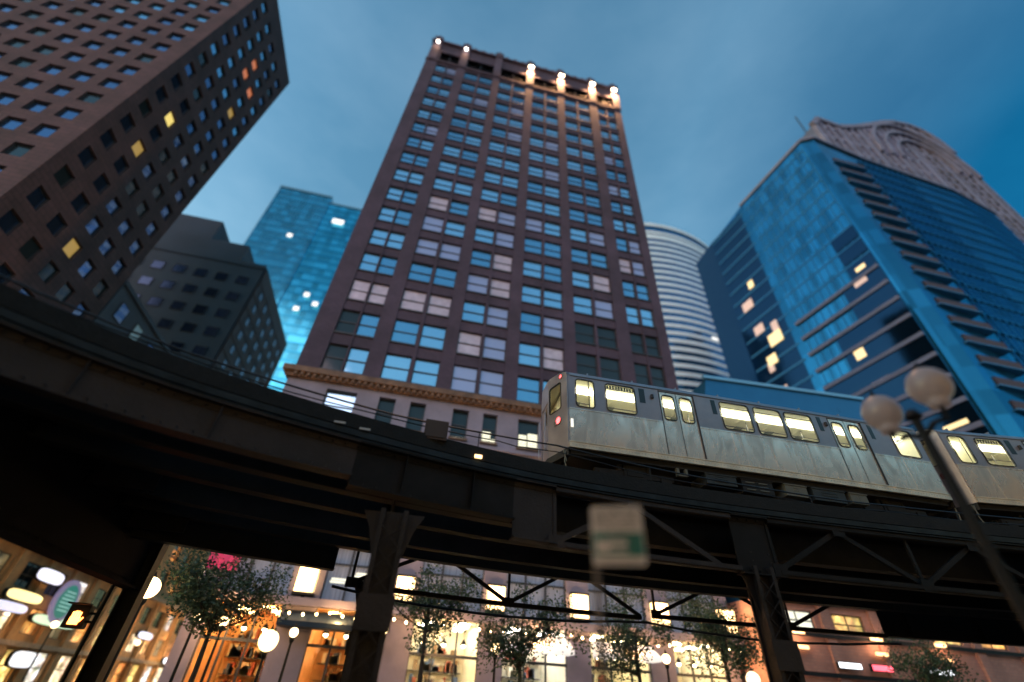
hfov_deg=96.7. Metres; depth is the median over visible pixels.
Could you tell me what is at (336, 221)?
lit window
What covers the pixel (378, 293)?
window
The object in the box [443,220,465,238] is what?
window
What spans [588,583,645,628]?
window
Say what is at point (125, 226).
window
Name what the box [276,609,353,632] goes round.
awning
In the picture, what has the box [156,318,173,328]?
window
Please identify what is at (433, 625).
street tree
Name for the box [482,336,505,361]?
window
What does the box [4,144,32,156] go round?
window
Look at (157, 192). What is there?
window
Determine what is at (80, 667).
shop window
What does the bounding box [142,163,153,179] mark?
window
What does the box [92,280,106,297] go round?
window
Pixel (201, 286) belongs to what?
slate building
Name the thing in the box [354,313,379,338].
window
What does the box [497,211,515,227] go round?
window
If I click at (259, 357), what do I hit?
window
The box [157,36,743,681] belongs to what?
brick tower
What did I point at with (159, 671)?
shop window
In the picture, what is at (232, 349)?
window
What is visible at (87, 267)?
window
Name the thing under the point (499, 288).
window
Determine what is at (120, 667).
shop window
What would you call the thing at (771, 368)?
lit window
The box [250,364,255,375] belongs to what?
window
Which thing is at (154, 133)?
window
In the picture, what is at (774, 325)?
lit window
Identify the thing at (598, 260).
window
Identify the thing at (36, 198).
window
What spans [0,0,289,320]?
granite tower
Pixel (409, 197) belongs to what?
window
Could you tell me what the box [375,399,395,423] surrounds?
window
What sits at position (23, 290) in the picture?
window
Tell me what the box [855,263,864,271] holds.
lit window
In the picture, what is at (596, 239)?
window
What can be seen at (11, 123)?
window
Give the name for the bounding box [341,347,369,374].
window
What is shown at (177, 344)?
window
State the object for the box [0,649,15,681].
shop window
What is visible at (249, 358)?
window
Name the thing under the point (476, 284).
window
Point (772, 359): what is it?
lit window
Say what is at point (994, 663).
blue building
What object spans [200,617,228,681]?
street lamp
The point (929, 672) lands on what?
street tree
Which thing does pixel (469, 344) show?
window
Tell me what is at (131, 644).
shop window
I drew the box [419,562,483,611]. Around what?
window
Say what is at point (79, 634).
shop window
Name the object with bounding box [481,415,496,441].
window
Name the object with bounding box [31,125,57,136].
window
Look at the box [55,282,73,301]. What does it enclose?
window
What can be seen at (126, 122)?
window
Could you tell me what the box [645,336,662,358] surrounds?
window
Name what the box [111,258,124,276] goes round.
window
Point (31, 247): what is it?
window
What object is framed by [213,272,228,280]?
window
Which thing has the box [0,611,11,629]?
shop window
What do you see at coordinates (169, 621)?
window
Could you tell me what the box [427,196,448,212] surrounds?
window
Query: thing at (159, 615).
window
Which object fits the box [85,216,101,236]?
window
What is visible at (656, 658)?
awning
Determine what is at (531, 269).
window
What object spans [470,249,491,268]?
window
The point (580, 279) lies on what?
window
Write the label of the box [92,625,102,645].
shop window
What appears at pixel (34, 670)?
shop window
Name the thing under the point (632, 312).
window
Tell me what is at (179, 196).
window
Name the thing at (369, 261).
window
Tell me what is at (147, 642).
shop window
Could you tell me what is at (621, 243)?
window
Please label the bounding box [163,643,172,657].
shop window
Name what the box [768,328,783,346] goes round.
lit window
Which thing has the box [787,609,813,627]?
window
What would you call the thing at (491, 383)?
window
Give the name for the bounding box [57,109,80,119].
window
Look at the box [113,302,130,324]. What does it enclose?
window
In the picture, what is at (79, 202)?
window
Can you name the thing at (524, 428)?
window
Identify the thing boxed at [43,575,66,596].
window
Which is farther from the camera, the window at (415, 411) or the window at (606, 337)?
the window at (606, 337)
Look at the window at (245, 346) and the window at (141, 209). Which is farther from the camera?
the window at (245, 346)
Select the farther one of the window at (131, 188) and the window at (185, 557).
the window at (185, 557)
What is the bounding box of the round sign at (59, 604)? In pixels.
[47,580,80,622]
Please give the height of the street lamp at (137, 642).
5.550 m
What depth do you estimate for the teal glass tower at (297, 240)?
197.89 m
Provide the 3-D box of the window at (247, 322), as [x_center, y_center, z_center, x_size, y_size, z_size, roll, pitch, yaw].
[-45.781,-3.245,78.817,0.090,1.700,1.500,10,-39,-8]
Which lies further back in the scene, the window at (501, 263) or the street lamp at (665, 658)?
the window at (501, 263)
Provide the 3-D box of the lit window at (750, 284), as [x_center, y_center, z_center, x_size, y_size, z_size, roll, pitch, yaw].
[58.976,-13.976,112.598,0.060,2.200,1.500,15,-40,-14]
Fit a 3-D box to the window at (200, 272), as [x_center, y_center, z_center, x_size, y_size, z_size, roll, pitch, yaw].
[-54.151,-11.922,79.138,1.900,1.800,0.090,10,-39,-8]
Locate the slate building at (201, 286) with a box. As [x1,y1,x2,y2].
[126,213,286,565]
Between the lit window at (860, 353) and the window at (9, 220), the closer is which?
the window at (9, 220)
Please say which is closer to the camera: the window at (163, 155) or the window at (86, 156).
the window at (86, 156)
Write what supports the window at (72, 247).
in the granite tower at (126, 126)
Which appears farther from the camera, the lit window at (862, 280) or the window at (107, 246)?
the lit window at (862, 280)
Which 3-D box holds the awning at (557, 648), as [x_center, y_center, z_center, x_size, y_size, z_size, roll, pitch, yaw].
[1.632,18.605,27.957,4.200,0.900,1.200,10,-39,-8]
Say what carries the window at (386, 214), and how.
in the brick tower at (495, 272)
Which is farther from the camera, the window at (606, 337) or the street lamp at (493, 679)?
the window at (606, 337)
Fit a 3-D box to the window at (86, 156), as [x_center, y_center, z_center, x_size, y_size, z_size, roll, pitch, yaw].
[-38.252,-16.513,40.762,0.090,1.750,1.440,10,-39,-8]
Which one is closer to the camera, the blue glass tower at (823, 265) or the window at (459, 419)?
the window at (459, 419)
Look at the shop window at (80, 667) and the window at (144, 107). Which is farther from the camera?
the shop window at (80, 667)
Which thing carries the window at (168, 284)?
in the slate building at (201, 286)
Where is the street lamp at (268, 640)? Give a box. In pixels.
[254,624,278,681]
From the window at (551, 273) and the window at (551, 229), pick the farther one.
the window at (551, 229)
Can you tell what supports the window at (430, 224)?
in the brick tower at (495, 272)
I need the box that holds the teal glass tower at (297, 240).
[243,185,361,391]
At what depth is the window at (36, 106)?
40.86 m
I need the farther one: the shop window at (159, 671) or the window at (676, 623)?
the shop window at (159, 671)
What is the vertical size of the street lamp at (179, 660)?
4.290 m
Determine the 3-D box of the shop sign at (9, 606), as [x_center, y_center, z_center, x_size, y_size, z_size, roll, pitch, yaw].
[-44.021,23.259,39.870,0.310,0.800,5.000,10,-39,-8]
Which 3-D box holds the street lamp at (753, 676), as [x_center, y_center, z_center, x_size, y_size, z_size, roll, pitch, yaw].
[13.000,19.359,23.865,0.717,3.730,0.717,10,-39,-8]
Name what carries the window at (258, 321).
in the slate building at (201, 286)
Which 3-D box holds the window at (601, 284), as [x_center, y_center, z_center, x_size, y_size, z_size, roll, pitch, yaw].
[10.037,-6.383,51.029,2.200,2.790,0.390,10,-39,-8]
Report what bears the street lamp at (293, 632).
on the pavement
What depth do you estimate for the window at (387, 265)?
45.41 m
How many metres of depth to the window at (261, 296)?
82.58 m
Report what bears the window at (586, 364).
in the brick tower at (495, 272)
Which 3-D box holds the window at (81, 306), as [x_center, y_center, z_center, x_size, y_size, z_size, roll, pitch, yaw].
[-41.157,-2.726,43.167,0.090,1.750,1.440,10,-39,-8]
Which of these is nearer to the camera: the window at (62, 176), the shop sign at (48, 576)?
the window at (62, 176)
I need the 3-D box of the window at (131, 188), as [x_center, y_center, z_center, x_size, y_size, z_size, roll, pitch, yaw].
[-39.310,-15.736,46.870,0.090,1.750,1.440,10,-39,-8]
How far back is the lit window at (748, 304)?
111.53 m
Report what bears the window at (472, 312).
in the brick tower at (495, 272)
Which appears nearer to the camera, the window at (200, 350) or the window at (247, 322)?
the window at (200, 350)
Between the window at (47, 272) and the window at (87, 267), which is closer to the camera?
the window at (47, 272)
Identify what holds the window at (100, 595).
in the lamplit building at (19, 565)
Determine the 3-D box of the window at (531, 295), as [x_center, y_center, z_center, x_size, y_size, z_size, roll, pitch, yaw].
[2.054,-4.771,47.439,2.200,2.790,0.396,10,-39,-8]
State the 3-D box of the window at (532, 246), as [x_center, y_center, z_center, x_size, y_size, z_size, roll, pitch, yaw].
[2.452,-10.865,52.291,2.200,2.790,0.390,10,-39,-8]
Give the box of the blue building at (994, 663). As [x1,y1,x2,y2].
[693,375,1023,681]
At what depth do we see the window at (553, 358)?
43.05 m
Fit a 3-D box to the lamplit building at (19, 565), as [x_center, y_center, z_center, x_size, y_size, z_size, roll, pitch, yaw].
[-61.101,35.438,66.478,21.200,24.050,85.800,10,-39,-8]
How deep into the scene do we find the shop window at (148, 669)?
66.71 m
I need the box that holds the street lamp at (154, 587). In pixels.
[102,571,160,681]
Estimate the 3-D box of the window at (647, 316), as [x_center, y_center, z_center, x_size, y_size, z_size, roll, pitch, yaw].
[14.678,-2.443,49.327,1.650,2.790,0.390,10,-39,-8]
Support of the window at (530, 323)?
in the brick tower at (495, 272)
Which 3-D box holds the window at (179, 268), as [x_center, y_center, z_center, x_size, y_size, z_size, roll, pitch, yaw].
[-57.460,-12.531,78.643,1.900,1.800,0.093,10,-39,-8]
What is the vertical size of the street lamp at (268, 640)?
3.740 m
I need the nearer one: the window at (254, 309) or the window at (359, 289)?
the window at (359, 289)
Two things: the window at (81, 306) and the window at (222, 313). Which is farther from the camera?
the window at (222, 313)
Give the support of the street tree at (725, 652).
on the ground
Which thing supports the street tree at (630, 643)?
on the ground
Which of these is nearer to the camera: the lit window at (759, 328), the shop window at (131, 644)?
the shop window at (131, 644)
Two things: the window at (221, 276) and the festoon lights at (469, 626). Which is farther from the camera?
the window at (221, 276)
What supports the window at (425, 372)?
in the brick tower at (495, 272)
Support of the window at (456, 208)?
in the brick tower at (495, 272)
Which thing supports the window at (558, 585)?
in the brick tower at (495, 272)
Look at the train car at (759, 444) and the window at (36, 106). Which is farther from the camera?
the window at (36, 106)
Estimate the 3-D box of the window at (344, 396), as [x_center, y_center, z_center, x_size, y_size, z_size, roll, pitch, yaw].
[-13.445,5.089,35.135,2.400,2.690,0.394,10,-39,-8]
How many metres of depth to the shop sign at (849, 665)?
28.66 m
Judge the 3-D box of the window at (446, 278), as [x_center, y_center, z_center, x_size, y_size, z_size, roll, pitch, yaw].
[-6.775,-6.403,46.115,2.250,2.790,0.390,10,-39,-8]
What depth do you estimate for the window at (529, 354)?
42.71 m
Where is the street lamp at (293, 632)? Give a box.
[278,623,297,681]
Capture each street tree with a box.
[157,547,294,681]
[393,562,501,681]
[471,581,592,681]
[583,588,673,681]
[621,587,766,681]
[872,628,984,681]
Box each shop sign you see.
[0,599,28,613]
[1,587,43,604]
[4,650,37,668]
[27,613,71,629]
[32,567,65,585]
[135,631,152,639]
[161,657,167,664]
[207,552,240,570]
[835,661,862,669]
[869,664,894,672]
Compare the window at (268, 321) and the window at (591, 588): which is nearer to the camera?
the window at (591, 588)
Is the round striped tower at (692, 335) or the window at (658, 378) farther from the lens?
the round striped tower at (692, 335)
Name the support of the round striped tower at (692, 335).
on the ground
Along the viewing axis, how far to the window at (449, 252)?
48.69 m
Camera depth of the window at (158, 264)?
78.15 m
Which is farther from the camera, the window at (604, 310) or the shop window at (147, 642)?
the shop window at (147, 642)
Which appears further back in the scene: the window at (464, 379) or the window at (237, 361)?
the window at (237, 361)
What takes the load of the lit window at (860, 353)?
in the blue glass tower at (823, 265)
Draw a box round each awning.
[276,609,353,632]
[503,634,574,655]
[592,641,661,662]
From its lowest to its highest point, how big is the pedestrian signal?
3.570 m
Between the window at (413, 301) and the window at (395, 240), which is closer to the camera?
the window at (413, 301)
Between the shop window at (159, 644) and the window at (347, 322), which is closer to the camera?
the window at (347, 322)
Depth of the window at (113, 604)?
55.86 m
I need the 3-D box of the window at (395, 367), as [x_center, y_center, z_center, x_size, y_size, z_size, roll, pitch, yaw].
[-9.780,2.292,38.474,2.300,2.790,0.390,10,-39,-8]
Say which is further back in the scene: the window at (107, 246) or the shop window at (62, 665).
the shop window at (62, 665)
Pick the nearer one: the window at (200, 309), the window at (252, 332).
the window at (200, 309)
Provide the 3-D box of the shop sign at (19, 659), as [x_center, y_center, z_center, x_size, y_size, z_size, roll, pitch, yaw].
[-45.553,29.581,42.306,0.310,1.400,4.000,10,-39,-8]
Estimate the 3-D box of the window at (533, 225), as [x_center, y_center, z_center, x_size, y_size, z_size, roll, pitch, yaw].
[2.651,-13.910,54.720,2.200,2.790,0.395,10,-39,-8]
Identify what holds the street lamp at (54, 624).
on the pavement
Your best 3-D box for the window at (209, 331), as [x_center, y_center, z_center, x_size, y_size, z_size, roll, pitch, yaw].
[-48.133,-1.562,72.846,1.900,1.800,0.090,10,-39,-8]
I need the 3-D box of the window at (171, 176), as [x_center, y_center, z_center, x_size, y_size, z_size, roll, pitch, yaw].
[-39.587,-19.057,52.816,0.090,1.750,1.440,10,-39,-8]
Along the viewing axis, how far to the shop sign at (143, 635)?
62.41 m
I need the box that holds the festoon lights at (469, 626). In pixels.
[255,606,729,650]
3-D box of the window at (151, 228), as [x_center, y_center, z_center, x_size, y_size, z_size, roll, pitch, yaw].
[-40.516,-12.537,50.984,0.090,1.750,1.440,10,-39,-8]
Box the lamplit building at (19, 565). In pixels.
[0,538,210,681]
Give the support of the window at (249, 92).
in the granite tower at (126, 126)
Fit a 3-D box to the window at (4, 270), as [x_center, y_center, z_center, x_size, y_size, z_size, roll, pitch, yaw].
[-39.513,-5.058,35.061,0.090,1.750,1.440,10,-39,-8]
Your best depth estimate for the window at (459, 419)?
36.83 m
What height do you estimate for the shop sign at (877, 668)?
0.380 m
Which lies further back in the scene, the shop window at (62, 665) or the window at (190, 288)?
the window at (190, 288)
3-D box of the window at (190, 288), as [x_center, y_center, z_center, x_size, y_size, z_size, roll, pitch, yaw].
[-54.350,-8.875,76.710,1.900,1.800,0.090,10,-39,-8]
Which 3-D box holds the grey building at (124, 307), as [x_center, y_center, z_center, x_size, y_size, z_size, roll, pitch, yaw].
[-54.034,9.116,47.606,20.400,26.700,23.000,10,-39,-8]
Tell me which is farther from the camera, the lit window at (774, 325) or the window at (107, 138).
the lit window at (774, 325)
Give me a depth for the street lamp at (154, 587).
16.93 m
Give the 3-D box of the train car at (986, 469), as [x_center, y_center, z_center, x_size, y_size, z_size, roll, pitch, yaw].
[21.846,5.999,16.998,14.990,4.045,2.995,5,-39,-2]
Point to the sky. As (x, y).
(711, 93)
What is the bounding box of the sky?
[182,0,1023,246]
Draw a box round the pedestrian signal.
[59,585,114,681]
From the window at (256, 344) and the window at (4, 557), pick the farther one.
the window at (256, 344)
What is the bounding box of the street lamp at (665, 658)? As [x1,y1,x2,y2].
[662,650,669,681]
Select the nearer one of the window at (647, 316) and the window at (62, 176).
the window at (62, 176)
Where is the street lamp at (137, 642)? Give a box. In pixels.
[119,638,140,681]
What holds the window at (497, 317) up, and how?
in the brick tower at (495, 272)
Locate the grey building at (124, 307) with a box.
[91,281,172,354]
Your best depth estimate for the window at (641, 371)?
44.47 m
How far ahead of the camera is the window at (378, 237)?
47.58 m
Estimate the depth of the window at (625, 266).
54.08 m
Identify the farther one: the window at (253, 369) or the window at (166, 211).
the window at (253, 369)
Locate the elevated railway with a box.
[0,274,1023,681]
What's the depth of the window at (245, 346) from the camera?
79.65 m
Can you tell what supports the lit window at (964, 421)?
in the blue glass tower at (823, 265)
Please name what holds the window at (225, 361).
in the slate building at (201, 286)
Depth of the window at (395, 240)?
47.85 m
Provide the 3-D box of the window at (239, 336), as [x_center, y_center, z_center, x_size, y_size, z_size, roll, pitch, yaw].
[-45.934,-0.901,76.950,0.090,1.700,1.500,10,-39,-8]
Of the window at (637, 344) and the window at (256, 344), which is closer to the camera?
the window at (637, 344)
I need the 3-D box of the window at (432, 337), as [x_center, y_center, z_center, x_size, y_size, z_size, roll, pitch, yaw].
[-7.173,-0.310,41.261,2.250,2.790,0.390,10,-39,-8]
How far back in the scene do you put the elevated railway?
11.51 m
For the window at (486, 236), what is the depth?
51.63 m
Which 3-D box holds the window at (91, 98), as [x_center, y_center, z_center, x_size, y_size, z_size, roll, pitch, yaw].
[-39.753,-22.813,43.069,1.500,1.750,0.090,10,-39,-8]
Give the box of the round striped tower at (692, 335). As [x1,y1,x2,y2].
[644,223,729,391]
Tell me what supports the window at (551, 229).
in the brick tower at (495, 272)
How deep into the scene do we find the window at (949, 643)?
31.80 m
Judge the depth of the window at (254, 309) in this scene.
80.61 m
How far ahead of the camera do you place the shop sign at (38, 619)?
43.61 m
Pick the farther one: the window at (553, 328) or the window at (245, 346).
the window at (245, 346)
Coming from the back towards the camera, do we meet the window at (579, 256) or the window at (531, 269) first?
the window at (579, 256)
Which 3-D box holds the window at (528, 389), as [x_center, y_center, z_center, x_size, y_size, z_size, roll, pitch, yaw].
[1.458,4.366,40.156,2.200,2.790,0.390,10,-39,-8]
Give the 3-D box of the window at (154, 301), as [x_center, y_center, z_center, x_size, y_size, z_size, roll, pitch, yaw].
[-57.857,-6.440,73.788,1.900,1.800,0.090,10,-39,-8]
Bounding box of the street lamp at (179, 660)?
[169,614,199,681]
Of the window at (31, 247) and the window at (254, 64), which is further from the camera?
the window at (254, 64)
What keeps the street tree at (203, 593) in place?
on the ground
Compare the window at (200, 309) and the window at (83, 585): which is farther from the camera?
the window at (200, 309)
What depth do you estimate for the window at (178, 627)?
74.13 m
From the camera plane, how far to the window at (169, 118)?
50.91 m
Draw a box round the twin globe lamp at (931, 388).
[861,362,1023,626]
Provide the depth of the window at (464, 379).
39.47 m
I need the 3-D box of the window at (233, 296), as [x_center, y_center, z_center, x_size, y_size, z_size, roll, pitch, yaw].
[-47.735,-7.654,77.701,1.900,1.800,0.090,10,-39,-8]
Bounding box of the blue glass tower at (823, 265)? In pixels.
[696,136,1023,436]
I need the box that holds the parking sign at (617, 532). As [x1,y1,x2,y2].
[590,506,646,681]
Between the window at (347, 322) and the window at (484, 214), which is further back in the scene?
the window at (484, 214)
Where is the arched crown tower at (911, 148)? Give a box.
[795,116,1023,242]
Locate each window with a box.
[0,118,25,129]
[0,209,20,234]
[0,263,12,283]
[0,550,10,571]
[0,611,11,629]
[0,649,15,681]
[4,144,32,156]
[14,562,40,588]
[18,237,40,260]
[19,609,45,634]
[20,287,32,296]
[23,653,48,681]
[24,101,49,111]
[26,186,47,209]
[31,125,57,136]
[37,261,57,283]
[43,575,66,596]
[46,214,64,235]
[48,628,62,638]
[49,655,71,681]
[53,165,72,187]
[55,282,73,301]
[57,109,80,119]
[63,238,80,258]
[70,192,87,213]
[71,623,89,642]
[72,658,85,681]
[73,302,87,316]
[77,581,88,601]
[78,146,94,167]
[78,259,94,279]
[79,93,102,102]
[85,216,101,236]
[91,589,107,609]
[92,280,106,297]
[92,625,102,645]
[93,173,108,192]
[99,238,113,256]
[100,129,114,148]
[106,197,119,215]
[108,595,118,613]
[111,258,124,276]
[111,663,125,681]
[113,156,126,174]
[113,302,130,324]
[118,219,130,236]
[120,113,133,132]
[125,180,137,196]
[125,634,137,651]
[126,664,139,681]
[127,323,143,340]
[129,239,141,255]
[132,140,144,157]
[136,201,147,217]
[136,275,153,284]
[138,99,150,116]
[139,607,151,623]
[139,640,150,654]
[140,666,151,681]
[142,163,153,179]
[146,222,156,236]
[146,296,163,306]
[149,125,159,141]
[149,260,165,268]
[152,185,162,200]
[152,611,162,627]
[152,640,162,656]
[153,668,162,681]
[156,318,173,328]
[158,148,168,163]
[159,279,175,288]
[160,571,167,588]
[161,204,170,219]
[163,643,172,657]
[164,616,173,631]
[165,111,174,127]
[167,169,176,184]
[168,341,184,352]
[169,300,186,310]
[171,264,187,272]
[174,619,183,634]
[175,189,183,203]
[179,322,196,332]
[181,283,197,292]
[181,553,188,566]
[191,304,208,314]
[191,345,208,355]
[192,268,207,276]
[202,326,219,336]
[203,287,218,296]
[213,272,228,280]
[214,308,229,317]
[221,358,227,369]
[224,291,239,300]
[224,558,294,595]
[228,107,233,118]
[229,343,235,356]
[234,275,248,284]
[234,355,240,366]
[237,329,243,341]
[242,342,247,353]
[243,68,247,80]
[244,316,250,328]
[246,353,251,364]
[247,87,251,98]
[249,328,254,340]
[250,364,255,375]
[251,303,256,315]
[252,59,256,70]
[253,340,258,351]
[256,316,260,327]
[257,351,261,362]
[258,291,263,302]
[259,328,264,338]
[261,362,265,372]
[262,304,266,314]
[266,316,270,326]
[319,344,347,371]
[320,548,370,601]
[323,391,356,411]
[332,218,343,224]
[333,310,359,334]
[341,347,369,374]
[346,279,370,302]
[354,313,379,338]
[357,253,379,272]
[365,283,388,305]
[367,228,388,246]
[375,256,397,276]
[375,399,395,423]
[376,206,395,222]
[379,354,411,382]
[384,186,402,201]
[384,232,404,250]
[389,319,419,346]
[393,210,411,226]
[398,289,426,313]
[400,190,417,204]
[405,404,425,431]
[407,262,432,283]
[409,359,439,386]
[414,238,438,257]
[418,325,446,350]
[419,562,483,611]
[421,216,443,233]
[425,294,451,318]
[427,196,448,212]
[432,267,456,288]
[438,243,461,262]
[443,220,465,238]
[448,200,468,216]
[449,410,468,437]
[450,365,477,393]
[456,331,481,357]
[461,301,485,324]
[466,274,488,295]
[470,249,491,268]
[474,227,493,244]
[477,206,496,222]
[478,370,503,397]
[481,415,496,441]
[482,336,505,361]
[486,305,508,328]
[489,278,510,299]
[492,254,512,273]
[495,231,513,249]
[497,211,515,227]
[505,573,565,618]
[516,376,540,404]
[517,421,537,448]
[518,342,540,368]
[520,312,541,335]
[521,285,541,305]
[523,260,542,279]
[524,238,542,255]
[525,217,542,233]
[543,316,564,339]
[543,347,564,372]
[544,221,561,237]
[544,242,561,259]
[544,264,562,283]
[544,289,563,310]
[570,227,587,243]
[571,248,589,265]
[572,270,591,289]
[574,295,594,316]
[575,322,596,345]
[576,353,597,376]
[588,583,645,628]
[589,231,606,247]
[591,252,609,269]
[593,275,612,293]
[595,299,615,320]
[597,327,618,349]
[600,357,620,380]
[616,237,629,252]
[619,258,633,274]
[622,281,637,299]
[626,306,641,325]
[629,240,642,255]
[630,333,646,355]
[632,261,646,277]
[634,363,649,384]
[636,284,651,301]
[640,309,656,328]
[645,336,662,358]
[650,366,665,387]
[666,591,715,633]
[742,298,753,312]
[747,279,753,289]
[754,322,764,336]
[766,352,777,366]
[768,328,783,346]
[768,364,775,372]
[770,319,778,331]
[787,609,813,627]
[831,614,863,631]
[853,347,866,360]
[854,276,867,287]
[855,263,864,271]
[935,641,961,645]
[943,418,968,429]
[981,644,1006,649]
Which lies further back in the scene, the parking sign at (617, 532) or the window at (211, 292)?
the window at (211, 292)
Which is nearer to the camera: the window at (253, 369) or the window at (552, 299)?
the window at (552, 299)
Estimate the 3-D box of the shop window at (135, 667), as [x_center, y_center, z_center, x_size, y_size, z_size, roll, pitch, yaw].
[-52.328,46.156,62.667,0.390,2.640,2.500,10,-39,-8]
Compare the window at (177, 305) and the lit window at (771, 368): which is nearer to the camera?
the window at (177, 305)
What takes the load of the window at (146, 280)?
in the slate building at (201, 286)
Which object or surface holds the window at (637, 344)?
in the brick tower at (495, 272)
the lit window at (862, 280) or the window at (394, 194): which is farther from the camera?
the lit window at (862, 280)
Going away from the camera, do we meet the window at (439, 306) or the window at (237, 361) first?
the window at (439, 306)
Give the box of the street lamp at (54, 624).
[21,619,58,681]
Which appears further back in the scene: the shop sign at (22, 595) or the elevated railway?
the shop sign at (22, 595)
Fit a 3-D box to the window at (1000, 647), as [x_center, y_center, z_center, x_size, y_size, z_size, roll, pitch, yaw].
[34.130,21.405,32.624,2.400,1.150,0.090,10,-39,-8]
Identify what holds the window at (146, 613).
in the lamplit building at (19, 565)
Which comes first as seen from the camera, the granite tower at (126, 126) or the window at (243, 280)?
the granite tower at (126, 126)
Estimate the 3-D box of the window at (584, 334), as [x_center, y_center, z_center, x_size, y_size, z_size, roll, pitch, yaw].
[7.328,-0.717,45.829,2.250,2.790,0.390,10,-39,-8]
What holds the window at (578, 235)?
in the brick tower at (495, 272)
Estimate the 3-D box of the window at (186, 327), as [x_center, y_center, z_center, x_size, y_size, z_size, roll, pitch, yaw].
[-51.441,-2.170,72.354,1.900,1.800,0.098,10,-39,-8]
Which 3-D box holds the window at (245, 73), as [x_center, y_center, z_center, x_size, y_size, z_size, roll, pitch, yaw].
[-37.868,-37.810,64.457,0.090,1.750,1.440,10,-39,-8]
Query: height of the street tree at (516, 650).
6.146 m
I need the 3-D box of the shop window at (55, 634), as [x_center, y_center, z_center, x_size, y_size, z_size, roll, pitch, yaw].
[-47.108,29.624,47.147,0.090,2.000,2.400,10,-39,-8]
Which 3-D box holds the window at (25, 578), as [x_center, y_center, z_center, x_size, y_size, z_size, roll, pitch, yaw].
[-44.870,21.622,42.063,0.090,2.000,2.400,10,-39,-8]
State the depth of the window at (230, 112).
62.87 m
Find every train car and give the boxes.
[538,372,960,519]
[915,428,1023,526]
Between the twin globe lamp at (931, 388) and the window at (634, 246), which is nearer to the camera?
the twin globe lamp at (931, 388)
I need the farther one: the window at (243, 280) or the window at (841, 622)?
the window at (243, 280)
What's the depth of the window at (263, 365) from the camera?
89.60 m
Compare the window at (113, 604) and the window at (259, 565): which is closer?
the window at (259, 565)
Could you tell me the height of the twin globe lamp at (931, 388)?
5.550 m
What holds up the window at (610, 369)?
in the brick tower at (495, 272)
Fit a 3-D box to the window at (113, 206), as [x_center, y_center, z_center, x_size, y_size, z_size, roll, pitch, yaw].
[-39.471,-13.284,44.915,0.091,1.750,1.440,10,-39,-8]
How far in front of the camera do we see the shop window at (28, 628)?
43.61 m
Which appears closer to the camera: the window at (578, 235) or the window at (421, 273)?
the window at (421, 273)
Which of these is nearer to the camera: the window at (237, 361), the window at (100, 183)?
the window at (100, 183)
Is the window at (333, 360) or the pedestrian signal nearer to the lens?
the pedestrian signal
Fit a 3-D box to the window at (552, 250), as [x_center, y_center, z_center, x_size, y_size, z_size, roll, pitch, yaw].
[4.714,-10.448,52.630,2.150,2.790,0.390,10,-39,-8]
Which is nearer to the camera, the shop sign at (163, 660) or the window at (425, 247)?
the window at (425, 247)
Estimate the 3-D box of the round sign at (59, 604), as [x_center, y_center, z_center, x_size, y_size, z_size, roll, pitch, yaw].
[-45.300,26.394,46.159,0.380,3.800,3.800,10,-39,-8]
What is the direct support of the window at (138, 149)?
in the granite tower at (126, 126)
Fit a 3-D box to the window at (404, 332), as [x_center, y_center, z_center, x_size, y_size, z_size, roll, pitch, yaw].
[-9.581,-0.755,40.901,2.300,2.790,0.390,10,-39,-8]
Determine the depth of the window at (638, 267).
54.33 m
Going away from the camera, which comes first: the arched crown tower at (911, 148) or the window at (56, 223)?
the window at (56, 223)
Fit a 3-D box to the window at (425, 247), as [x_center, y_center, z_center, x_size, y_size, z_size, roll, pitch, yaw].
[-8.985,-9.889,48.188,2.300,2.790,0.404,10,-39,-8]
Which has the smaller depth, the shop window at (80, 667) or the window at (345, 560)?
the window at (345, 560)
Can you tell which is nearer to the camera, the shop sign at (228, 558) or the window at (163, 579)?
the shop sign at (228, 558)
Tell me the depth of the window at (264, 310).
85.22 m
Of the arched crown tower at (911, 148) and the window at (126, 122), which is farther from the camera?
the arched crown tower at (911, 148)
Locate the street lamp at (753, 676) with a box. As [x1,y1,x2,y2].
[746,667,760,681]
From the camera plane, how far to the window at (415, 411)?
36.35 m
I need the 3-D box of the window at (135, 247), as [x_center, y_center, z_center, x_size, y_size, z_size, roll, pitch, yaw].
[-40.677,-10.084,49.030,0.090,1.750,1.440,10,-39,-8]
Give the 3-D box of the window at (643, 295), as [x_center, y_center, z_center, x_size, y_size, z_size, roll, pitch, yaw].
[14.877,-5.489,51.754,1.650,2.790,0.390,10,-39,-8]
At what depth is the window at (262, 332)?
86.08 m
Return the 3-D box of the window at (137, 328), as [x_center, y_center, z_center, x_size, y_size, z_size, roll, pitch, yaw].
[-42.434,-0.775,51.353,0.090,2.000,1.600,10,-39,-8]
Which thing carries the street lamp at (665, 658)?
on the ground
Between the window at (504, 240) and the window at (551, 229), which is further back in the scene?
the window at (551, 229)
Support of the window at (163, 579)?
in the lamplit building at (19, 565)
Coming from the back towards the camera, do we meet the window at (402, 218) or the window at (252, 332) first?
the window at (252, 332)
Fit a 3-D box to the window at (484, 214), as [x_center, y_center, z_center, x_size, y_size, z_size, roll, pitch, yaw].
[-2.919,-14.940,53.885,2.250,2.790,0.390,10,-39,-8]
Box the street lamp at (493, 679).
[491,644,498,681]

